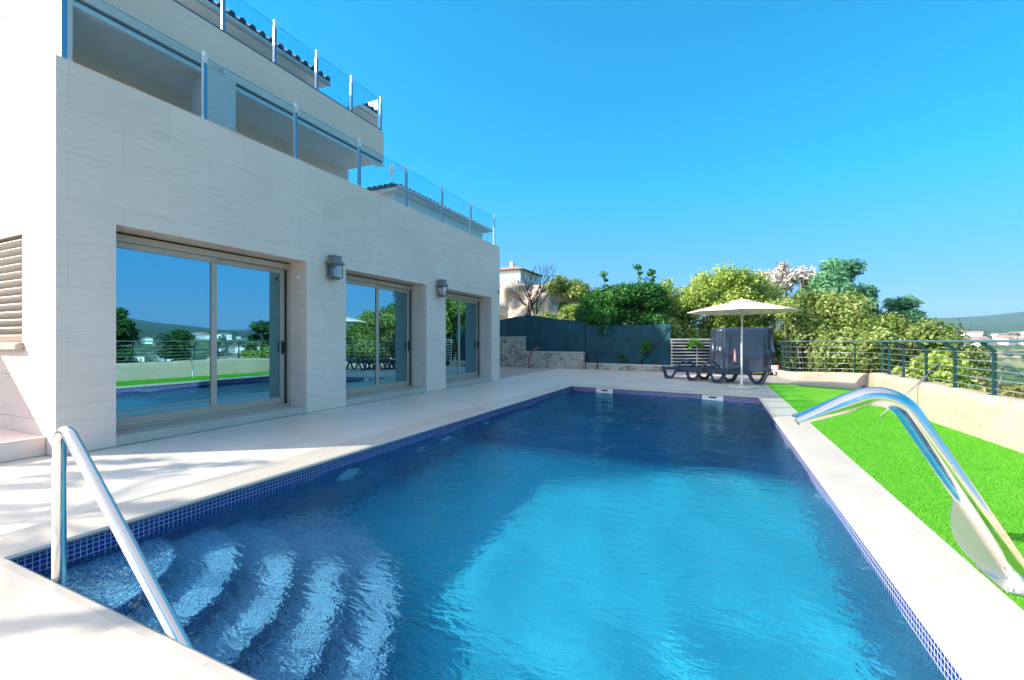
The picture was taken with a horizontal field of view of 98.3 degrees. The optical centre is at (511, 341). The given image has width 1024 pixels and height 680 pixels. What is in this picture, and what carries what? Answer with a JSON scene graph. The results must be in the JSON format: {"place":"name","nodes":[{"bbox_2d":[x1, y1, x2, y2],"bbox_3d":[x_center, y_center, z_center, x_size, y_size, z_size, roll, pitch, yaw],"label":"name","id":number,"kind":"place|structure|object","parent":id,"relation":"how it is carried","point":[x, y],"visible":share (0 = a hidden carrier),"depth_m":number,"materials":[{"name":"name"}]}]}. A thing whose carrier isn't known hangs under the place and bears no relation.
{"place":"outdoors","nodes":[
{"label":"outdoors","id":0,"kind":"place"},
{"bbox_2d":[0,368,777,534],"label":"deck","id":1,"kind":"structure","parent":0,"point":[127,472],"depth_m":5.44,"materials":[{"name":"stone"}]},
{"bbox_2d":[0,0,499,462],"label":"house","id":2,"kind":"structure","parent":1,"relation":"on","point":[179,211],"depth_m":6.57,"materials":[{"name":"stone"}]},
{"bbox_2d":[0,217,23,349],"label":"louvre window","id":3,"kind":"structure","parent":2,"relation":"in","point":[11,230],"depth_m":5.35,"materials":[{"name":"beige metal"}]},
{"bbox_2d":[116,232,290,430],"bbox_3d":[-4.556,-0.129,6.688,0.125,2.525,2.696,0,0,25],"label":"sliding door","id":4,"kind":"structure","parent":2,"relation":"in","point":[201,332],"depth_m":6.48,"materials":[{"name":"clear glass"}]},
{"bbox_2d":[218,64,224,72],"bbox_3d":[-4.826,-4.537,7.337,0.077,0.106,0.151,0,0,-18],"label":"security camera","id":5,"kind":"object","parent":2,"relation":"attached to","point":[220,68],"visible":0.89,"depth_m":7.33,"materials":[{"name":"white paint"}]},
{"bbox_2d":[324,255,344,279],"bbox_3d":[-3.259,-1.351,8.148,0.250,0.438,0.280,0,0,25],"label":"wall lantern","id":6,"kind":"object","parent":2,"relation":"attached to","point":[332,262],"depth_m":8.10,"materials":[{"name":"grey metal"}]},
{"bbox_2d":[346,274,413,396],"bbox_3d":[-3.060,-0.129,9.913,0.125,2.525,2.606,0,0,25],"label":"sliding door","id":7,"kind":"structure","parent":2,"relation":"in","point":[379,313],"depth_m":9.92,"materials":[{"name":"clear glass"}]},
{"bbox_2d":[435,279,448,296],"bbox_3d":[-1.786,-1.351,11.323,0.250,0.438,0.280,0,0,25],"label":"wall lantern","id":8,"kind":"object","parent":2,"relation":"attached to","point":[441,283],"depth_m":11.27,"materials":[{"name":"grey metal"}]},
{"bbox_2d":[446,292,480,381],"bbox_3d":[-1.602,-0.129,13.056,0.125,2.525,2.616,0,0,25],"label":"sliding door","id":9,"kind":"structure","parent":2,"relation":"in","point":[462,311],"depth_m":13.37,"materials":[{"name":"clear glass"}]},
{"bbox_2d":[502,368,557,378],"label":"paving kerb","id":10,"kind":"structure","parent":1,"relation":"on","point":[528,373],"depth_m":17.04,"materials":[{"name":"beige stone"}]},
{"bbox_2d":[500,337,674,371],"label":"stone wall","id":11,"kind":"structure","parent":1,"relation":"on","point":[514,352],"depth_m":20.94,"materials":[{"name":"grey stone"}]},
{"bbox_2d":[525,315,585,351],"bbox_3d":[2.039,-0.065,21.223,3.092,2.630,0.108,0,0,27],"label":"fence panel","id":12,"kind":"object","parent":11,"relation":"on","point":[550,334],"visible":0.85,"depth_m":21.22,"materials":[{"name":"teal fabric"}]},
{"bbox_2d":[586,322,670,364],"bbox_3d":[4.970,0.220,19.355,3.855,2.060,0.182,0,0,35],"label":"fence panel","id":13,"kind":"object","parent":11,"relation":"on","point":[616,344],"visible":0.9,"depth_m":19.29,"materials":[{"name":"fabric"}]},
{"bbox_2d":[640,339,652,352],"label":"vine sprig","id":14,"kind":"object","parent":13,"relation":"attached to","point":[646,345],"visible":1,"depth_m":18.78,"materials":[{"name":"green plant"}]},
{"bbox_2d":[585,354,597,369],"bbox_3d":[3.542,0.910,19.687,0.622,0.680,0.044,0,0,25],"label":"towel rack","id":15,"kind":"object","parent":1,"relation":"on","point":[591,359],"visible":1,"depth_m":19.67,"materials":[{"name":"black metal"}]},
{"bbox_2d":[661,359,716,379],"bbox_3d":[5.951,0.940,14.933,1.718,0.675,0.615,0,0,23],"label":"sun lounger","id":16,"kind":"object","parent":1,"relation":"on","point":[665,368],"visible":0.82,"depth_m":14.84,"materials":[{"name":"black plastic"}]},
{"bbox_2d":[670,339,709,370],"bbox_3d":[7.506,0.570,17.971,2.187,1.360,0.111,0,0,-1],"label":"slatted fence","id":17,"kind":"object","parent":1,"relation":"on","point":[694,354],"visible":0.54,"depth_m":18.00,"materials":[{"name":"white wood"}]},
{"bbox_2d":[686,337,703,349],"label":"vine sprig","id":18,"kind":"object","parent":17,"relation":"attached to","point":[691,343],"visible":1,"depth_m":17.75,"materials":[{"name":"green plant"}]},
{"bbox_2d":[684,360,743,381],"bbox_3d":[6.396,0.940,14.087,1.718,0.675,0.615,0,0,23],"label":"sun lounger","id":19,"kind":"object","parent":1,"relation":"on","point":[703,369],"visible":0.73,"depth_m":14.00,"materials":[{"name":"black plastic"}]},
{"bbox_2d":[708,361,772,384],"bbox_3d":[6.809,0.940,13.267,1.718,0.675,0.615,0,0,23],"label":"sun lounger","id":20,"kind":"object","parent":1,"relation":"on","point":[727,370],"visible":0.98,"depth_m":13.15,"materials":[{"name":"black plastic"}]},
{"bbox_2d":[688,298,800,388],"bbox_3d":[6.225,0.029,11.994,2.635,2.438,2.635,0,0,-42],"label":"parasol","id":21,"kind":"object","parent":1,"relation":"on","point":[742,307],"visible":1,"depth_m":11.96,"materials":[{"name":"beige fabric"}]},
{"bbox_2d":[13,387,961,679],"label":"pool basin","id":22,"kind":"object","parent":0,"point":[77,549],"visible":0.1,"depth_m":3.59,"materials":[{"name":"tile"}]},
{"bbox_2d":[36,390,946,679],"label":"water","id":23,"kind":"structure","parent":22,"relation":"in","point":[572,534],"depth_m":2.77,"materials":[{"name":"blue liquid"}]},
{"bbox_2d":[0,383,1023,679],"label":"pool coping","id":24,"kind":"object","parent":22,"relation":"on","point":[968,615],"visible":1,"depth_m":2.23,"materials":[{"name":"stone"}]},
{"bbox_2d":[596,388,612,392],"bbox_3d":[2.523,1.367,12.074,0.470,0.149,0.022,0,0,33],"label":"pool skimmer","id":25,"kind":"object","parent":22,"relation":"attached to","point":[604,390],"visible":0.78,"depth_m":12.07,"materials":[{"name":"white paint"}]},
{"bbox_2d":[702,395,723,400],"bbox_3d":[4.799,1.367,10.588,0.470,0.149,0.022,0,0,33],"label":"pool skimmer","id":26,"kind":"object","parent":22,"relation":"attached to","point":[713,397],"visible":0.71,"depth_m":10.58,"materials":[{"name":"white paint"}]},
{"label":"pool steps","id":27,"kind":"structure","parent":22,"relation":"in","visible":0},
{"bbox_2d":[51,426,193,648],"bbox_3d":[-1.778,1.028,2.065,1.537,1.164,0.120,0,0,25],"label":"handrail","id":28,"kind":"object","parent":27,"relation":"on","point":[64,438],"visible":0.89,"depth_m":2.19,"materials":[{"name":"silver metal"}]},
{"bbox_2d":[213,0,1023,395],"label":"sky","id":29,"kind":"structure","parent":0,"point":[674,139],"materials":[{"name":"blue"}]},
{"bbox_2d":[500,366,863,388],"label":"pavement","id":30,"kind":"structure","parent":0,"point":[507,371],"depth_m":14.61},
{"bbox_2d":[365,182,492,238],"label":"house","id":31,"kind":"structure","parent":30,"relation":"on","point":[419,202],"depth_m":18.37,"materials":[{"name":"white paint"}]},
{"bbox_2d":[389,164,404,182],"bbox_3d":[-4.368,-6.375,17.046,0.733,0.850,0.313,0,0,-13],"label":"tv antenna","id":32,"kind":"object","parent":31,"relation":"on","point":[391,170],"visible":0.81,"depth_m":16.99,"materials":[{"name":"white paint"}]},
{"bbox_2d":[528,347,539,367],"bbox_3d":[1.029,0.744,20.620,0.624,1.017,0.077,0,0,28],"label":"garden hose","id":33,"kind":"object","parent":30,"relation":"on","point":[530,355],"visible":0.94,"depth_m":20.70,"materials":[{"name":"plastic"}]},
{"bbox_2d":[709,327,779,374],"bbox_3d":[8.879,0.349,17.214,2.325,1.798,1.480,0,0,13],"label":"covered furniture","id":34,"kind":"object","parent":30,"relation":"on","point":[759,350],"visible":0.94,"depth_m":16.57,"materials":[{"name":"grey fabric"}]},
{"bbox_2d":[541,284,1023,387],"bbox_3d":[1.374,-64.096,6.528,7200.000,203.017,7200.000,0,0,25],"label":"ground","id":35,"kind":"structure","parent":0,"point":[1005,323],"depth_m":1083.42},
{"bbox_2d":[500,279,524,283],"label":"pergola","id":36,"kind":"object","parent":35,"relation":"on","point":[510,281],"visible":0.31,"depth_m":41.78,"materials":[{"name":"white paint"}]},
{"bbox_2d":[500,316,525,336],"bbox_3d":[-0.662,-0.040,23.140,3.534,2.580,0.104,0,0,42],"label":"fence panel","id":37,"kind":"object","parent":35,"relation":"on","point":[513,327],"visible":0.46,"depth_m":22.47,"materials":[{"name":"teal fabric"}]},
{"bbox_2d":[500,262,541,284],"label":"house","id":38,"kind":"structure","parent":35,"relation":"on","point":[512,271],"depth_m":45.41,"materials":[{"name":"white paint"}]},
{"bbox_2d":[504,275,509,280],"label":"window","id":39,"kind":"structure","parent":38,"relation":"in","point":[506,277],"depth_m":45.17,"materials":[{"name":"white paint"}]},
{"bbox_2d":[506,275,550,315],"bbox_3d":[0.847,-1.308,23.362,2.005,4.329,2.711,0,0,-17],"label":"bare tree","id":40,"kind":"object","parent":35,"relation":"on","point":[521,300],"visible":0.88,"depth_m":22.77,"materials":[{"name":"brown plant"}]},
{"bbox_2d":[521,264,564,314],"bbox_3d":[1.191,-1.794,22.230,2.612,4.556,2.271,0,0,-8],"label":"bare tree","id":41,"kind":"object","parent":35,"relation":"on","point":[541,290],"visible":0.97,"depth_m":22.35,"materials":[{"name":"brown plant"}]},
{"bbox_2d":[537,304,579,319],"bbox_3d":[3.603,-0.957,28.820,5.766,3.425,3.623,0,0,25],"label":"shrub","id":42,"kind":"object","parent":35,"relation":"on","point":[566,312],"visible":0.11,"depth_m":28.37,"materials":[{"name":"green plant"}]},
{"bbox_2d":[500,282,633,323],"bbox_3d":[1.364,-1.750,35.885,23.218,6.000,8.311,0,0,-1],"label":"rock bank","id":43,"kind":"object","parent":35,"relation":"on","point":[511,306],"visible":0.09,"depth_m":32.73,"materials":[{"name":"beige stone"}]},
{"bbox_2d":[545,273,597,299],"bbox_3d":[4.587,-3.829,33.035,4.735,2.481,3.385,0,0,25],"label":"hill scrub","id":44,"kind":"object","parent":35,"relation":"on","point":[575,288],"visible":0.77,"depth_m":32.30,"materials":[{"name":"green plant"}]},
{"bbox_2d":[573,277,673,335],"bbox_3d":[4.932,-0.841,20.546,4.876,4.189,2.849,0,0,25],"label":"ivy hedge","id":45,"kind":"object","parent":35,"relation":"on","point":[612,304],"visible":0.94,"depth_m":19.85,"materials":[{"name":"green plant"}]},
{"bbox_2d":[599,271,608,287],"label":"twig tuft","id":46,"kind":"object","parent":45,"relation":"on","point":[603,275],"visible":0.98,"depth_m":20.97,"materials":[{"name":"green plant"}]},
{"bbox_2d":[632,264,642,281],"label":"twig tuft","id":47,"kind":"object","parent":45,"relation":"on","point":[639,267],"visible":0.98,"depth_m":20.23,"materials":[{"name":"green plant"}]},
{"bbox_2d":[646,269,656,280],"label":"twig tuft","id":48,"kind":"object","parent":45,"relation":"on","point":[650,273],"visible":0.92,"depth_m":20.13,"materials":[{"name":"green plant"}]},
{"bbox_2d":[635,260,788,342],"bbox_3d":[8.755,-1.048,20.255,6.869,5.124,3.823,0,0,25],"label":"tall hedge","id":49,"kind":"object","parent":35,"relation":"on","point":[727,285],"visible":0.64,"depth_m":19.53,"materials":[{"name":"green plant"}]},
{"bbox_2d":[754,259,818,358],"bbox_3d":[12.843,-1.273,20.880,3.030,5.051,2.369,0,0,25],"label":"flowering shrub","id":50,"kind":"object","parent":35,"relation":"on","point":[785,279],"visible":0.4,"depth_m":20.40,"materials":[{"name":"white plant"}]},
{"bbox_2d":[770,288,876,373],"bbox_3d":[11.435,-0.016,16.486,3.682,4.083,3.882,0,0,25],"label":"pale bush","id":51,"kind":"object","parent":35,"relation":"on","point":[846,309],"visible":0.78,"depth_m":16.00,"materials":[{"name":"green plant"}]},
{"bbox_2d":[780,257,883,371],"bbox_3d":[14.070,-0.791,19.488,3.990,5.892,4.464,0,0,25],"label":"pine tree","id":52,"kind":"object","parent":35,"relation":"on","point":[838,276],"visible":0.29,"depth_m":18.97,"materials":[{"name":"green plant"}]},
{"bbox_2d":[776,370,1023,452],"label":"parapet wall","id":53,"kind":"structure","parent":35,"relation":"on","point":[996,419],"depth_m":6.18,"materials":[{"name":"beige paint"}]},
{"bbox_2d":[776,340,1023,394],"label":"railing","id":54,"kind":"object","parent":53,"relation":"on","point":[994,352],"visible":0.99,"depth_m":7.38,"materials":[{"name":"metal"}]},
{"bbox_2d":[878,294,927,327],"bbox_3d":[17.473,0.572,19.959,2.517,5.368,2.854,0,0,25],"label":"tree","id":55,"kind":"object","parent":35,"relation":"on","point":[904,305],"visible":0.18,"depth_m":19.62,"materials":[{"name":"green plant"}]},
{"bbox_2d":[837,311,992,379],"bbox_3d":[12.810,0.729,14.651,3.731,3.642,4.172,0,0,25],"label":"pale bush","id":56,"kind":"object","parent":35,"relation":"on","point":[888,326],"visible":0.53,"depth_m":13.64,"materials":[{"name":"green plant"}]},
{"bbox_2d":[891,347,1002,394],"bbox_3d":[9.888,1.294,10.217,1.935,2.327,2.725,0,0,25],"label":"bush","id":57,"kind":"object","parent":35,"relation":"on","point":[946,369],"visible":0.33,"depth_m":9.56,"materials":[{"name":"green plant"}]},
{"bbox_2d":[966,331,983,335],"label":"town house","id":58,"kind":"structure","parent":35,"relation":"on","point":[972,333],"depth_m":720.14,"materials":[{"name":"white paint"}]},
{"bbox_2d":[964,336,988,338],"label":"town house","id":59,"kind":"structure","parent":35,"relation":"on","point":[972,337],"depth_m":647.25,"materials":[{"name":"white paint"}]},
{"bbox_2d":[970,338,993,346],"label":"town house","id":60,"kind":"structure","parent":35,"relation":"on","point":[991,343],"depth_m":604.18,"materials":[{"name":"white paint"}]},
{"bbox_2d":[954,331,1023,385],"bbox_3d":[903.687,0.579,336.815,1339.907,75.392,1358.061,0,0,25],"label":"distant trees","id":61,"kind":"object","parent":35,"relation":"on","point":[1007,368],"visible":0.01,"depth_m":483.73,"materials":[{"name":"green plant"}]},
{"bbox_2d":[971,376,1023,398],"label":"dry grass tuft","id":62,"kind":"object","parent":35,"relation":"on","point":[1019,388],"visible":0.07,"depth_m":10.18,"materials":[{"name":"yellow plant"}]},
{"bbox_2d":[991,333,1008,335],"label":"town house","id":63,"kind":"structure","parent":35,"relation":"on","point":[994,334],"depth_m":711.10,"materials":[{"name":"white paint"}]},
{"bbox_2d":[996,335,1015,343],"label":"town house","id":64,"kind":"structure","parent":35,"relation":"on","point":[998,337],"depth_m":617.34,"materials":[{"name":"white paint"}]},
{"bbox_2d":[1000,337,1015,344],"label":"town house","id":65,"kind":"structure","parent":35,"relation":"on","point":[1007,338],"depth_m":605.45,"materials":[{"name":"white paint"}]},
{"bbox_2d":[765,383,1023,609],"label":"lawn","id":66,"kind":"structure","parent":0,"point":[793,392],"depth_m":4.51,"materials":[{"name":"green plant"}]},
{"bbox_2d":[792,387,1023,595],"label":"waterfall spout","id":67,"kind":"object","parent":66,"relation":"on","point":[986,544],"visible":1,"depth_m":2.37,"materials":[{"name":"silver metal"}]},
{"bbox_2d":[879,363,940,416],"bbox_3d":[6.550,0.808,7.285,1.026,0.892,0.034,0,0,0],"label":"pool pole","id":68,"kind":"object","parent":66,"relation":"on","point":[915,385],"visible":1,"depth_m":7.28,"materials":[{"name":"metal"}]}
]}

